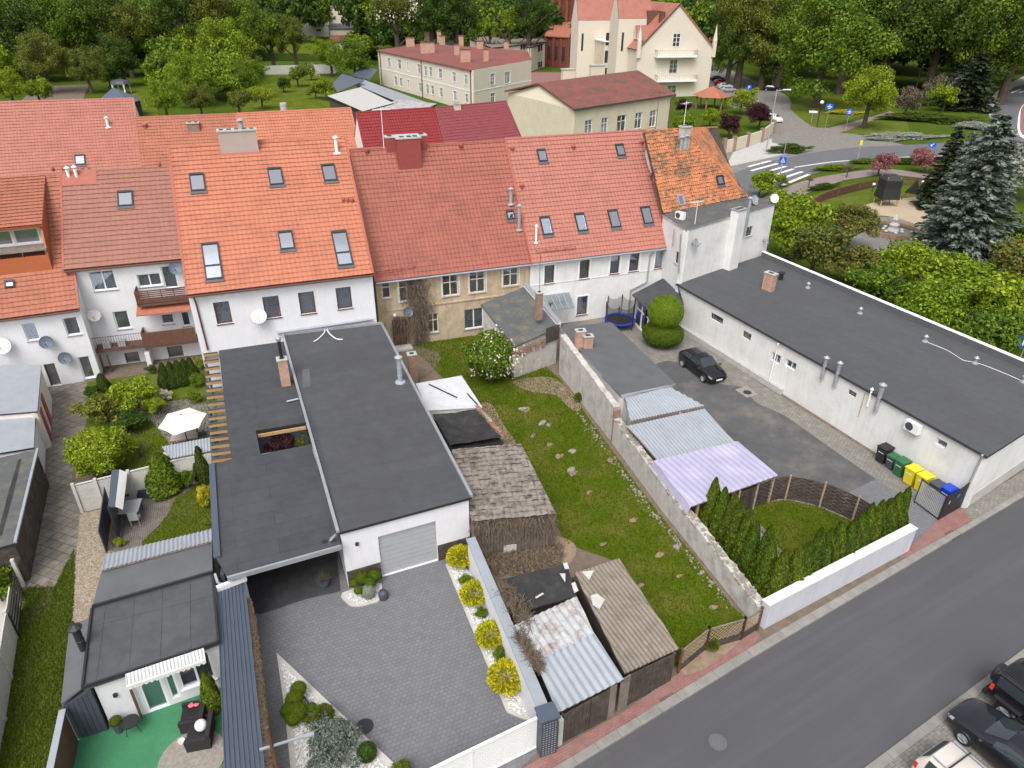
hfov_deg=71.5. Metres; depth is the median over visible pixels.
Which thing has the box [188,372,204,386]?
shrub
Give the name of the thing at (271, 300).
window
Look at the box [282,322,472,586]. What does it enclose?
garage
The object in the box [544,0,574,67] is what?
brick church
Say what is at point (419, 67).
window
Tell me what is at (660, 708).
kerb
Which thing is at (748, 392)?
manhole cover
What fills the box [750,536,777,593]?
cypress
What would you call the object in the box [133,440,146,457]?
dry shrub
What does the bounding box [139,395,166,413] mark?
tree
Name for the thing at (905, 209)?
playground sand
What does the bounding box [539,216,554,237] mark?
roof window
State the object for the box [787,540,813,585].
cypress
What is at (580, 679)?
metal roofed shed
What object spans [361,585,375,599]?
ornamental grass
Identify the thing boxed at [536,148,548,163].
roof window
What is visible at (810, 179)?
tree
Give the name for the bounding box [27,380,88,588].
concrete path
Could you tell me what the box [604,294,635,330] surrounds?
trampoline
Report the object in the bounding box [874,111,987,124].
hedge
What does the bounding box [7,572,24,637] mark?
wicket gate
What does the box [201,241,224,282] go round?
roof window
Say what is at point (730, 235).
tall block
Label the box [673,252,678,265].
window
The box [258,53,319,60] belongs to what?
hedge
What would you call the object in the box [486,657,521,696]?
golden shrub
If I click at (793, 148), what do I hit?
hedge
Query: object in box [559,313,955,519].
courtyard
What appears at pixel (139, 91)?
garden lawn
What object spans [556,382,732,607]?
rubble
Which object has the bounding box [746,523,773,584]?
cypress
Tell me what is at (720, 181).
roof window
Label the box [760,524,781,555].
garden path
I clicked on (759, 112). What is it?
tree
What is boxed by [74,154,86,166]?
roof window
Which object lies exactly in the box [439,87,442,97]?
window
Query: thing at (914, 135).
hedge
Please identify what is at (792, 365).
window
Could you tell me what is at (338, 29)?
pale annexe
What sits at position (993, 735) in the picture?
parked car
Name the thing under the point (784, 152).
bare post
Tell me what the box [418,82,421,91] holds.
window
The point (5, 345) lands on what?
satellite dish
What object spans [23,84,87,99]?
vegetable plot
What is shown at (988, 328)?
tree
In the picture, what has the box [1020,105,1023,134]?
island
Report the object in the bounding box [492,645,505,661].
shrub
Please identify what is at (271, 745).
lamp post
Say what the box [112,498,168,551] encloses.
brick patio
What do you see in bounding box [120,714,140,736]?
side table
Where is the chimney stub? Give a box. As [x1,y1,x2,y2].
[406,351,417,384]
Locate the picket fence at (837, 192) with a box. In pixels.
[807,176,926,209]
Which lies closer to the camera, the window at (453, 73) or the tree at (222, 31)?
the window at (453, 73)
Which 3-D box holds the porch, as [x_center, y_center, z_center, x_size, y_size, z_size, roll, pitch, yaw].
[11.489,-6.376,57.690,3.746,3.380,6.376,0,30,0]
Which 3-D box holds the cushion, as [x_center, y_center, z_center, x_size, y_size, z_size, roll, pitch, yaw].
[-12.082,12.158,26.964,0.417,0.091,0.267,0,30,0]
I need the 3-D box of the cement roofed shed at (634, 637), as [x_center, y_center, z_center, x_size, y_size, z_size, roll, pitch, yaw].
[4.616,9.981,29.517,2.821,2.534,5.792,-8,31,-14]
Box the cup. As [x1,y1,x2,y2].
[178,737,184,744]
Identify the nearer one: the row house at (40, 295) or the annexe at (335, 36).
the row house at (40, 295)
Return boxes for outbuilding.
[0,365,51,448]
[0,417,45,471]
[481,254,560,377]
[562,322,675,422]
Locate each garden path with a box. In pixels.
[136,399,214,449]
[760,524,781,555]
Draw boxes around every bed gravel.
[281,663,384,767]
[346,586,378,602]
[450,567,527,716]
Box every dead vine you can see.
[396,278,446,345]
[467,515,559,550]
[490,574,540,638]
[508,623,548,675]
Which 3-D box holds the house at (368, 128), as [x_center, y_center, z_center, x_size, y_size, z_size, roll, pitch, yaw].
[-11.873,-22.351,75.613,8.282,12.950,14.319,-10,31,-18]
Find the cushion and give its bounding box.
[188,703,199,707]
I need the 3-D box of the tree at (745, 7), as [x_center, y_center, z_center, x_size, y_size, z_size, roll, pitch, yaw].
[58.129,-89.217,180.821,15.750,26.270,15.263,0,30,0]
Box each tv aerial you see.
[372,107,388,146]
[651,91,666,128]
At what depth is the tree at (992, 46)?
158.95 m
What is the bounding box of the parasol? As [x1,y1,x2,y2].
[158,408,206,440]
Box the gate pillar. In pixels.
[534,701,560,757]
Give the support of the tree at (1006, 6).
on the ground at (906, 74)
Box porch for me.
[632,279,683,333]
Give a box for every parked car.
[678,347,726,382]
[710,75,724,80]
[713,79,724,83]
[716,82,732,87]
[719,86,735,91]
[763,84,779,90]
[769,113,782,121]
[911,740,985,767]
[946,698,1023,767]
[982,658,1023,722]
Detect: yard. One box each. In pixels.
[254,551,537,767]
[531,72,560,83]
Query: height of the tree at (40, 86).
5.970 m
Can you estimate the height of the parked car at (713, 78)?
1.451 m
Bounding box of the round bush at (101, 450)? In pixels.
[60,424,139,476]
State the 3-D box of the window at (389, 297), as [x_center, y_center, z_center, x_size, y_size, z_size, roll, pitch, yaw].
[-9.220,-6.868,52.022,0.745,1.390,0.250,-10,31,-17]
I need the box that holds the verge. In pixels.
[755,554,906,643]
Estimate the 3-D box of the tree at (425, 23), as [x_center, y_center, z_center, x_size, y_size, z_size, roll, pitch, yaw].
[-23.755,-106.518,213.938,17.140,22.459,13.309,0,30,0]
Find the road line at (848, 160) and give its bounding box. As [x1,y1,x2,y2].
[795,89,1023,167]
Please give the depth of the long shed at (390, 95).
150.43 m
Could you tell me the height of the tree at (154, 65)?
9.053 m
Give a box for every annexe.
[61,543,220,738]
[328,23,356,34]
[329,35,347,47]
[524,43,545,70]
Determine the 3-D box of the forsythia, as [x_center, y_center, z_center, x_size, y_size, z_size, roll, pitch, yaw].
[-16.134,5.890,37.354,0.848,1.611,1.045,0,30,0]
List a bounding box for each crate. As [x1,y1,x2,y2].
[102,340,111,348]
[117,338,126,346]
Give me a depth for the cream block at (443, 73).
163.07 m
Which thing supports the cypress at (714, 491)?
on the soil
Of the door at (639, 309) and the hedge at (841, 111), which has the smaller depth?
the door at (639, 309)
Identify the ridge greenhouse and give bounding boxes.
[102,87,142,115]
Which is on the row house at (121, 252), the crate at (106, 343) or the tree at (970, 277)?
the crate at (106, 343)
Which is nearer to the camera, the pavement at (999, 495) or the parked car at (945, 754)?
the parked car at (945, 754)
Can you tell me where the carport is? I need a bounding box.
[209,337,341,597]
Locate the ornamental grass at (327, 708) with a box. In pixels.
[311,702,334,722]
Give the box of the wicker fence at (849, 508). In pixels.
[738,474,897,520]
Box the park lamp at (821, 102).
[816,100,823,126]
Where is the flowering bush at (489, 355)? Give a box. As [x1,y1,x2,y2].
[458,324,527,382]
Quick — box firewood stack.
[247,598,273,767]
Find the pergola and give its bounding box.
[203,352,231,463]
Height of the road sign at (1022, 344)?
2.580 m
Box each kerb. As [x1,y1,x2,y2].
[276,652,392,767]
[341,583,381,606]
[446,564,528,719]
[554,490,1023,767]
[865,649,1023,767]
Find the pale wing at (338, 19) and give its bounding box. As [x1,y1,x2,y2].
[329,7,351,23]
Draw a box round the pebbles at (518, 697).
[450,566,528,717]
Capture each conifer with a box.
[351,8,378,59]
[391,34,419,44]
[908,114,1023,267]
[909,126,965,210]
[927,132,979,210]
[931,57,982,107]
[939,50,1001,113]
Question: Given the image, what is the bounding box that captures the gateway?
[852,480,936,546]
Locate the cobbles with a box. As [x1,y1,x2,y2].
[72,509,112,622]
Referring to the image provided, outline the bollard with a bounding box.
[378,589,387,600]
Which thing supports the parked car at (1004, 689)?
on the parking strip
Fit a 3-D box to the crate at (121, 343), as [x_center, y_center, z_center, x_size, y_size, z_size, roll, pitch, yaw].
[-27.629,-2.931,50.325,0.500,0.420,0.400,-8,31,-15]
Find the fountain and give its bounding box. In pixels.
[869,215,918,239]
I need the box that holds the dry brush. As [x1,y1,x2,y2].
[481,541,565,577]
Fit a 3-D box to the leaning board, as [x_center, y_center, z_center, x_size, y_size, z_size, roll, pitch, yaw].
[-19.799,5.915,38.108,0.977,0.730,0.302,0,30,0]
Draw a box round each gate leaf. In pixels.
[914,479,947,519]
[940,482,969,518]
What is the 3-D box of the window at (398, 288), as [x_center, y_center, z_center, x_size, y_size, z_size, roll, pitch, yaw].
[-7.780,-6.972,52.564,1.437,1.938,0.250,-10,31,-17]
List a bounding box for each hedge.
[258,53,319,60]
[765,143,815,153]
[804,182,840,190]
[808,163,863,171]
[823,109,863,114]
[846,157,875,162]
[864,131,949,139]
[864,136,909,141]
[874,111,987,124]
[896,157,919,165]
[952,120,993,128]
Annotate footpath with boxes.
[824,111,892,132]
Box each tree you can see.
[0,0,56,81]
[0,65,31,100]
[12,27,72,93]
[24,75,53,99]
[25,0,103,80]
[43,22,93,80]
[65,46,113,93]
[66,391,135,425]
[67,0,136,60]
[86,31,142,86]
[91,0,154,77]
[98,61,120,87]
[106,374,160,409]
[125,6,176,58]
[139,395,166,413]
[140,52,166,76]
[141,0,206,35]
[144,76,188,115]
[164,47,216,101]
[171,20,197,44]
[183,80,216,113]
[185,0,240,40]
[192,15,258,58]
[222,0,276,68]
[226,89,258,112]
[229,55,269,95]
[246,84,272,109]
[248,9,288,64]
[270,13,309,64]
[276,76,290,91]
[288,65,314,86]
[299,62,320,79]
[305,36,344,75]
[305,83,321,98]
[309,77,336,99]
[325,35,373,77]
[369,0,425,46]
[403,0,459,43]
[429,0,490,43]
[476,17,500,44]
[494,5,525,43]
[506,0,553,45]
[672,113,697,127]
[675,98,692,115]
[700,107,721,126]
[711,10,757,84]
[714,0,769,88]
[718,111,742,137]
[725,87,759,113]
[736,0,796,89]
[745,101,771,128]
[749,168,783,196]
[755,52,792,90]
[757,0,825,90]
[766,189,797,216]
[768,188,836,259]
[774,0,901,107]
[781,222,857,273]
[804,174,814,187]
[816,0,908,93]
[829,201,881,246]
[833,243,888,286]
[836,0,961,81]
[842,63,898,128]
[842,164,853,176]
[843,262,914,307]
[868,153,900,175]
[875,237,938,283]
[887,0,1008,99]
[893,274,982,327]
[894,85,922,113]
[901,249,995,284]
[910,147,932,158]
[911,148,939,172]
[917,260,1019,337]
[920,72,950,105]
[926,83,959,111]
[936,0,1017,79]
[941,0,1023,90]
[947,302,1023,352]
[963,269,1023,344]
[986,0,1023,104]
[986,236,1023,290]
[987,206,1023,246]
[992,137,1023,196]
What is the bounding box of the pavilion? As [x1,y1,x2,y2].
[692,86,731,109]
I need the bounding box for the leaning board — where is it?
[137,489,150,498]
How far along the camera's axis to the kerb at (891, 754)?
26.84 m
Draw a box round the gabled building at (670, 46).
[570,0,716,96]
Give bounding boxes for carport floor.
[224,456,340,613]
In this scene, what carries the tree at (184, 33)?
on the ground at (906, 74)
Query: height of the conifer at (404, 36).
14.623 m
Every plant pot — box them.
[108,715,122,733]
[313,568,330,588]
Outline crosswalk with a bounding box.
[748,161,810,185]
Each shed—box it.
[0,448,48,584]
[358,80,423,101]
[416,376,481,418]
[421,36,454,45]
[433,405,503,453]
[452,443,555,552]
[503,562,623,747]
[572,558,678,711]
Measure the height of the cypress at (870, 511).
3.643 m
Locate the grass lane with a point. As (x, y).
(14, 734)
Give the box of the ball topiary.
[642,294,684,347]
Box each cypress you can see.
[95,373,111,392]
[144,451,184,500]
[157,362,172,389]
[165,361,178,388]
[173,360,187,386]
[180,358,190,385]
[186,357,200,382]
[192,445,209,484]
[200,671,221,715]
[698,477,720,527]
[708,486,729,541]
[715,492,738,547]
[720,500,745,555]
[728,509,753,562]
[735,520,760,575]
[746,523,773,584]
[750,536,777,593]
[759,549,789,598]
[786,544,805,585]
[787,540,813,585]
[811,527,825,573]
[812,528,834,572]
[831,518,846,563]
[845,519,858,556]
[849,513,865,551]
[865,502,875,545]
[874,499,886,541]
[878,497,893,537]
[883,492,902,535]
[897,486,911,529]
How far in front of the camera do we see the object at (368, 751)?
25.30 m
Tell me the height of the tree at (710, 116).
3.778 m
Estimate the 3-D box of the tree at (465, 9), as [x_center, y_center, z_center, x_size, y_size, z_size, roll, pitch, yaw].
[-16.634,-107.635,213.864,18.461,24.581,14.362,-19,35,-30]
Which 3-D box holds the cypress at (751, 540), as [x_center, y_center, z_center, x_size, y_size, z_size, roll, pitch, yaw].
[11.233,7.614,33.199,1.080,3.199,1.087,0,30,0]
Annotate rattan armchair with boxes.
[177,700,206,733]
[183,709,215,752]
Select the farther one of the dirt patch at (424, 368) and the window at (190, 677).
the dirt patch at (424, 368)
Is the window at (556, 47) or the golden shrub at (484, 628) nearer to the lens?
the golden shrub at (484, 628)
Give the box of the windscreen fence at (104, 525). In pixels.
[98,487,110,552]
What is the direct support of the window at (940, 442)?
in the long building at (870, 372)
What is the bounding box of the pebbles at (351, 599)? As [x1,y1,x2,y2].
[346,586,378,603]
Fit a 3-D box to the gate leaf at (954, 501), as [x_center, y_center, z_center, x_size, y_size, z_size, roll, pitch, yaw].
[23.387,6.087,37.376,2.187,1.698,0.060,-17,34,-27]
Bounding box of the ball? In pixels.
[194,719,206,731]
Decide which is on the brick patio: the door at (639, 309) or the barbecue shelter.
the barbecue shelter
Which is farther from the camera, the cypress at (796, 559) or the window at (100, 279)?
the window at (100, 279)
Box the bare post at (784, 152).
[780,134,787,171]
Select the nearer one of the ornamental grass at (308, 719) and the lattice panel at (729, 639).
the ornamental grass at (308, 719)
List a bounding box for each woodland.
[0,34,250,89]
[8,27,243,74]
[10,0,846,46]
[89,4,217,62]
[143,48,243,93]
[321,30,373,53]
[352,4,358,28]
[701,0,1023,71]
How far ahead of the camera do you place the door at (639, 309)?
57.15 m
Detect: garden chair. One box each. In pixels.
[127,512,141,526]
[196,428,206,437]
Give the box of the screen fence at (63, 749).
[46,708,77,767]
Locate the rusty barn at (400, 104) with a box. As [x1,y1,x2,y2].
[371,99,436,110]
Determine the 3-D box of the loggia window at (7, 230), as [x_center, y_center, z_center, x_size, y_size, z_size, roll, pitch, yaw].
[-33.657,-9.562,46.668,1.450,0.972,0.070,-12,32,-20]
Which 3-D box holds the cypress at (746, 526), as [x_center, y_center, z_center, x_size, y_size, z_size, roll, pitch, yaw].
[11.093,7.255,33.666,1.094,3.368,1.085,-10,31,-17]
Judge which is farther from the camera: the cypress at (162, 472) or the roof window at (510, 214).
the roof window at (510, 214)
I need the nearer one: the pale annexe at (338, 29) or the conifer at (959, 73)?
the conifer at (959, 73)
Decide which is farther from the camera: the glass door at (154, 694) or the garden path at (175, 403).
the garden path at (175, 403)
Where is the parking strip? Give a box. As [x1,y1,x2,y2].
[884,692,1023,767]
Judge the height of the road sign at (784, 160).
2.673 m
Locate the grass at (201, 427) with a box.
[122,395,218,469]
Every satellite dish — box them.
[0,338,10,353]
[39,336,53,348]
[58,352,71,363]
[87,309,100,321]
[168,262,182,274]
[250,308,266,323]
[403,307,412,316]
[691,238,700,247]
[752,195,758,204]
[770,194,778,202]
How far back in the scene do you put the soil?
40.08 m
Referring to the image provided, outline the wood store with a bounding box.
[214,573,264,767]
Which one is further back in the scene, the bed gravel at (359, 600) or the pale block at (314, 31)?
the pale block at (314, 31)
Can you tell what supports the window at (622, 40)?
in the gabled building at (670, 46)
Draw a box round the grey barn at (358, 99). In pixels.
[327,87,393,122]
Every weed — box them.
[574,392,581,401]
[675,646,689,662]
[702,635,719,651]
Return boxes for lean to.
[101,529,221,581]
[162,437,213,484]
[625,387,703,425]
[627,409,734,460]
[651,441,777,520]
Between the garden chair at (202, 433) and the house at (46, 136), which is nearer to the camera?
the garden chair at (202, 433)
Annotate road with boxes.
[575,497,1023,767]
[734,85,1023,197]
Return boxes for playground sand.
[865,197,941,224]
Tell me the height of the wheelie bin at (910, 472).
1.146 m
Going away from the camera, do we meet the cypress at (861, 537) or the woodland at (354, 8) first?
the cypress at (861, 537)
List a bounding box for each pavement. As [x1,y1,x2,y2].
[524,631,759,767]
[729,138,790,165]
[762,169,932,199]
[903,508,970,556]
[961,471,1023,520]
[987,76,1023,116]
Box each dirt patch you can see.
[20,581,53,623]
[398,347,439,379]
[481,403,515,444]
[483,536,575,578]
[513,377,580,410]
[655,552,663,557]
[680,640,739,674]
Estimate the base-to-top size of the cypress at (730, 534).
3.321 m
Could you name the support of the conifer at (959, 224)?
on the ground at (906, 74)
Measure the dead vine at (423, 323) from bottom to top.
6.965 m
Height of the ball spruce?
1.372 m
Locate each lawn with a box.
[86,366,218,469]
[120,85,157,116]
[142,484,211,545]
[242,74,358,111]
[254,40,343,60]
[412,336,743,667]
[729,500,849,578]
[790,92,908,140]
[804,180,923,209]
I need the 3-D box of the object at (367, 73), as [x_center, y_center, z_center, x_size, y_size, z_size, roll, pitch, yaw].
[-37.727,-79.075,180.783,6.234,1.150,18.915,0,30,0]
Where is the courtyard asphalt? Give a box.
[656,361,874,505]
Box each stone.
[539,419,545,425]
[567,467,574,472]
[568,448,575,453]
[673,544,679,549]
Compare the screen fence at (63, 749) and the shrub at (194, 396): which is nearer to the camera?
the screen fence at (63, 749)
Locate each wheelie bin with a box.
[875,442,895,463]
[885,452,900,469]
[892,456,912,476]
[903,463,923,485]
[914,470,935,491]
[927,478,946,500]
[938,483,958,503]
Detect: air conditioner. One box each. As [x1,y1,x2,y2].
[675,211,685,219]
[903,418,922,435]
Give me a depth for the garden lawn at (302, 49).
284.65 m
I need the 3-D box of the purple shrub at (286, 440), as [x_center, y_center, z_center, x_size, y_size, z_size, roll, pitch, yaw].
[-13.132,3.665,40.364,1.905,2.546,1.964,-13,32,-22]
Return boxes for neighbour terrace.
[0,596,5,637]
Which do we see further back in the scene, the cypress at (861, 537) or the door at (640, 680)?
the cypress at (861, 537)
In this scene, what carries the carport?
on the carport floor
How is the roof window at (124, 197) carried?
in the row house at (121, 252)
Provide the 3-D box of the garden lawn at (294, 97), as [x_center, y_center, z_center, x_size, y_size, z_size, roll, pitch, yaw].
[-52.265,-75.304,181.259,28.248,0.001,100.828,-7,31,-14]
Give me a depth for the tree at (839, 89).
166.69 m
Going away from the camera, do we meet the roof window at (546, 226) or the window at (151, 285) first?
the window at (151, 285)
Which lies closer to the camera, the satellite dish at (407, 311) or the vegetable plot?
the satellite dish at (407, 311)
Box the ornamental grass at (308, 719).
[302,713,313,727]
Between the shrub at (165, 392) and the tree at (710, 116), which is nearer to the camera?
the shrub at (165, 392)
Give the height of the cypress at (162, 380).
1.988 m
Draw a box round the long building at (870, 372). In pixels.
[675,251,1023,507]
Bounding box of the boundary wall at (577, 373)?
[559,334,762,623]
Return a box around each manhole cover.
[356,718,373,733]
[708,734,726,750]
[743,390,751,394]
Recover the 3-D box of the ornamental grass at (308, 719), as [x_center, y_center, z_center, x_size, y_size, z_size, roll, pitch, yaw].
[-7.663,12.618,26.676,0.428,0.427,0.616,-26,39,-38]
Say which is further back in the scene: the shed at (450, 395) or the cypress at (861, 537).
the shed at (450, 395)
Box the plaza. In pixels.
[839,212,931,252]
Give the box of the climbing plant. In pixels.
[178,470,195,487]
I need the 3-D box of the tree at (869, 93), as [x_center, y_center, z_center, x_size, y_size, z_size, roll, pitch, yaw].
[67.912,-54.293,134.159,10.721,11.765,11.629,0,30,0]
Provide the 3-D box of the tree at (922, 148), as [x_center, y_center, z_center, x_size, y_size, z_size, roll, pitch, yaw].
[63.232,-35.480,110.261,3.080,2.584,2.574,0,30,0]
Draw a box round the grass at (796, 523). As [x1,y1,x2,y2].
[706,499,850,570]
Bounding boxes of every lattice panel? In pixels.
[676,629,708,673]
[705,619,744,649]
[740,606,763,639]
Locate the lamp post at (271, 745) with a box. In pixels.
[259,726,313,767]
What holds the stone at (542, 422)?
on the lawn at (587, 527)
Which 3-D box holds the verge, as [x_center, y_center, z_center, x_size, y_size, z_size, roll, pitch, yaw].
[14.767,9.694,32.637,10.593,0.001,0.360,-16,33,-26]
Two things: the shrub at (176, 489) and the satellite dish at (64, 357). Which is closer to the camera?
the shrub at (176, 489)
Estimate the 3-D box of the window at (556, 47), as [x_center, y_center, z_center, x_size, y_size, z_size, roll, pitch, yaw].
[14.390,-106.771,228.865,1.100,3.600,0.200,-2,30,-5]
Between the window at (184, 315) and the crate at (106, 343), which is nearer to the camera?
the crate at (106, 343)
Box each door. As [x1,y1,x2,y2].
[40,407,50,440]
[41,393,51,424]
[62,690,107,738]
[139,678,169,711]
[378,521,436,574]
[392,319,406,345]
[562,699,590,742]
[588,690,609,728]
[627,663,652,704]
[634,300,647,332]
[649,653,674,692]
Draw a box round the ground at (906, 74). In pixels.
[0,0,1023,358]
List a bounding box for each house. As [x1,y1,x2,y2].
[0,97,139,175]
[0,173,102,386]
[60,161,201,372]
[134,113,238,165]
[168,118,376,387]
[236,102,356,154]
[349,133,531,351]
[354,107,442,147]
[435,100,521,142]
[504,64,675,136]
[505,129,666,322]
[642,125,747,213]
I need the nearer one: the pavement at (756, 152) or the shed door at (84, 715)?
the shed door at (84, 715)
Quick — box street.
[709,63,902,172]
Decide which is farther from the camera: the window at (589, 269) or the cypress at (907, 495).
the window at (589, 269)
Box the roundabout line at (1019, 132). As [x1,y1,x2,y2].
[1017,104,1023,137]
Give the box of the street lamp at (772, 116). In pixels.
[766,89,790,149]
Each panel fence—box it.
[0,558,25,748]
[70,455,193,512]
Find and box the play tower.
[873,174,919,206]
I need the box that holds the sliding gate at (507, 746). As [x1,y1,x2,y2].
[430,716,537,767]
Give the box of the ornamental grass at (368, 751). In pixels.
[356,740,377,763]
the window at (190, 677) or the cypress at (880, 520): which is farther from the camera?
the cypress at (880, 520)
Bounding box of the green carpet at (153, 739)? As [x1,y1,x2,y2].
[74,687,221,767]
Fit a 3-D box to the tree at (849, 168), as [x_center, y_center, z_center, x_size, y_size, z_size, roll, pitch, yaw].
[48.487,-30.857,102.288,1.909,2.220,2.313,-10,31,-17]
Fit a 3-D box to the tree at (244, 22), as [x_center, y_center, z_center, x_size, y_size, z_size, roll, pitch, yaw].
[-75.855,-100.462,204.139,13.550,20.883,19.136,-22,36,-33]
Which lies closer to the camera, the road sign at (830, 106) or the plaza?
the plaza
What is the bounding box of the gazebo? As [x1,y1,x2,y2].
[111,79,131,93]
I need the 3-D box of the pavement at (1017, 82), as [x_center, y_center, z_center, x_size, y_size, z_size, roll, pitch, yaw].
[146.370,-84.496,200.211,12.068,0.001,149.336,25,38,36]
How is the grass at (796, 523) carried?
on the garden lawn at (794, 531)
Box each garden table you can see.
[118,498,143,521]
[170,431,198,444]
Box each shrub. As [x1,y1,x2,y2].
[0,562,18,601]
[83,385,97,395]
[106,409,146,429]
[112,537,126,546]
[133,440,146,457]
[144,364,156,372]
[156,389,172,399]
[171,487,181,493]
[186,390,201,402]
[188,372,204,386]
[194,357,203,368]
[203,514,211,524]
[263,428,294,452]
[279,680,316,726]
[292,428,310,446]
[349,569,380,594]
[385,316,414,344]
[389,757,410,767]
[445,543,469,568]
[457,573,473,583]
[458,579,484,607]
[473,606,487,617]
[474,619,502,650]
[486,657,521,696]
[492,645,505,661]
[777,175,789,186]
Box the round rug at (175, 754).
[158,731,223,767]
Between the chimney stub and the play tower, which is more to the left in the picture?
the chimney stub
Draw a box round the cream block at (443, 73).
[376,30,531,104]
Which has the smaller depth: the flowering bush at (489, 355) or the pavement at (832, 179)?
the flowering bush at (489, 355)
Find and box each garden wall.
[264,64,335,74]
[466,537,547,718]
[722,114,776,152]
[760,523,917,628]
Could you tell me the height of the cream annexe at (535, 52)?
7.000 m
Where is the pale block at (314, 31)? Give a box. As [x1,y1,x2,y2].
[281,8,328,36]
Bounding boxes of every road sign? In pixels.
[779,157,786,169]
[825,103,833,125]
[845,109,852,129]
[929,142,935,152]
[1016,334,1023,356]
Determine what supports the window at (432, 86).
in the cream block at (443, 73)
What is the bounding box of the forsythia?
[196,484,210,506]
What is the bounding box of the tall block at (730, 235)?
[661,196,775,291]
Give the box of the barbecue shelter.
[107,469,126,537]
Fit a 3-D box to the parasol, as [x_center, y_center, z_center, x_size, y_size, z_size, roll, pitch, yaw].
[-19.134,2.824,41.653,2.437,2.650,3.004,0,30,0]
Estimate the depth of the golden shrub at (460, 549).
33.53 m
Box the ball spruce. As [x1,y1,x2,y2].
[303,716,363,767]
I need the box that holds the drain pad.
[736,386,757,397]
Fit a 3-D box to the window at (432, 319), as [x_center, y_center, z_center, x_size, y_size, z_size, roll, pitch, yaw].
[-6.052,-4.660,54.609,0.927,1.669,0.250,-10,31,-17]
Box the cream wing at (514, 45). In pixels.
[470,35,545,67]
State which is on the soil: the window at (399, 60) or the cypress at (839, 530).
the cypress at (839, 530)
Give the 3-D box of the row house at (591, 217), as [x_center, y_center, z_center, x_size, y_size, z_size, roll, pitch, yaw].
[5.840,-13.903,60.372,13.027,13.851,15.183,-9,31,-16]
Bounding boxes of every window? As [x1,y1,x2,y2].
[0,230,13,245]
[4,279,14,288]
[12,228,40,243]
[22,322,39,342]
[44,363,60,385]
[62,317,82,336]
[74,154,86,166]
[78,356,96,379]
[89,270,118,292]
[113,310,132,330]
[117,190,134,208]
[124,352,139,362]
[137,273,163,288]
[161,266,178,289]
[161,313,175,325]
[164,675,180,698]
[167,345,183,357]
[177,651,217,691]
[180,312,191,327]
[188,172,207,193]
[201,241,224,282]
[213,301,233,325]
[262,296,282,319]
[267,166,285,187]
[277,230,296,252]
[298,291,316,315]
[321,163,338,183]
[331,230,354,268]
[335,287,353,310]
[381,283,391,299]
[397,59,400,69]
[397,282,416,302]
[417,63,420,74]
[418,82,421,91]
[425,83,428,94]
[428,313,439,334]
[430,85,433,95]
[438,68,441,78]
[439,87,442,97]
[440,274,459,297]
[452,71,455,82]
[453,90,456,101]
[464,74,467,85]
[464,308,482,330]
[465,93,468,103]
[468,271,486,294]
[490,72,494,85]
[490,92,494,101]
[501,267,519,287]
[504,70,510,83]
[506,210,515,221]
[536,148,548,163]
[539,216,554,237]
[543,263,555,284]
[555,46,557,58]
[562,47,564,58]
[574,212,588,233]
[575,294,589,315]
[578,259,591,279]
[581,33,583,50]
[585,119,591,132]
[601,117,607,131]
[607,209,621,229]
[608,255,621,274]
[615,143,626,158]
[617,115,625,130]
[621,32,623,50]
[627,253,640,272]
[634,112,641,128]
[640,206,654,226]
[643,309,659,333]
[649,110,655,127]
[653,250,662,269]
[672,33,680,46]
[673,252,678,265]
[676,194,685,205]
[712,313,722,323]
[715,175,725,187]
[743,331,750,339]
[745,226,751,237]
[772,352,780,363]
[786,359,796,369]
[849,390,856,396]
[936,438,947,448]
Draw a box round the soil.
[13,323,1023,767]
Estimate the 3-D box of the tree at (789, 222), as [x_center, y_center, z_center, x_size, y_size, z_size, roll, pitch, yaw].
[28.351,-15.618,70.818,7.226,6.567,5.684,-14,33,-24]
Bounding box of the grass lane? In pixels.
[0,556,73,767]

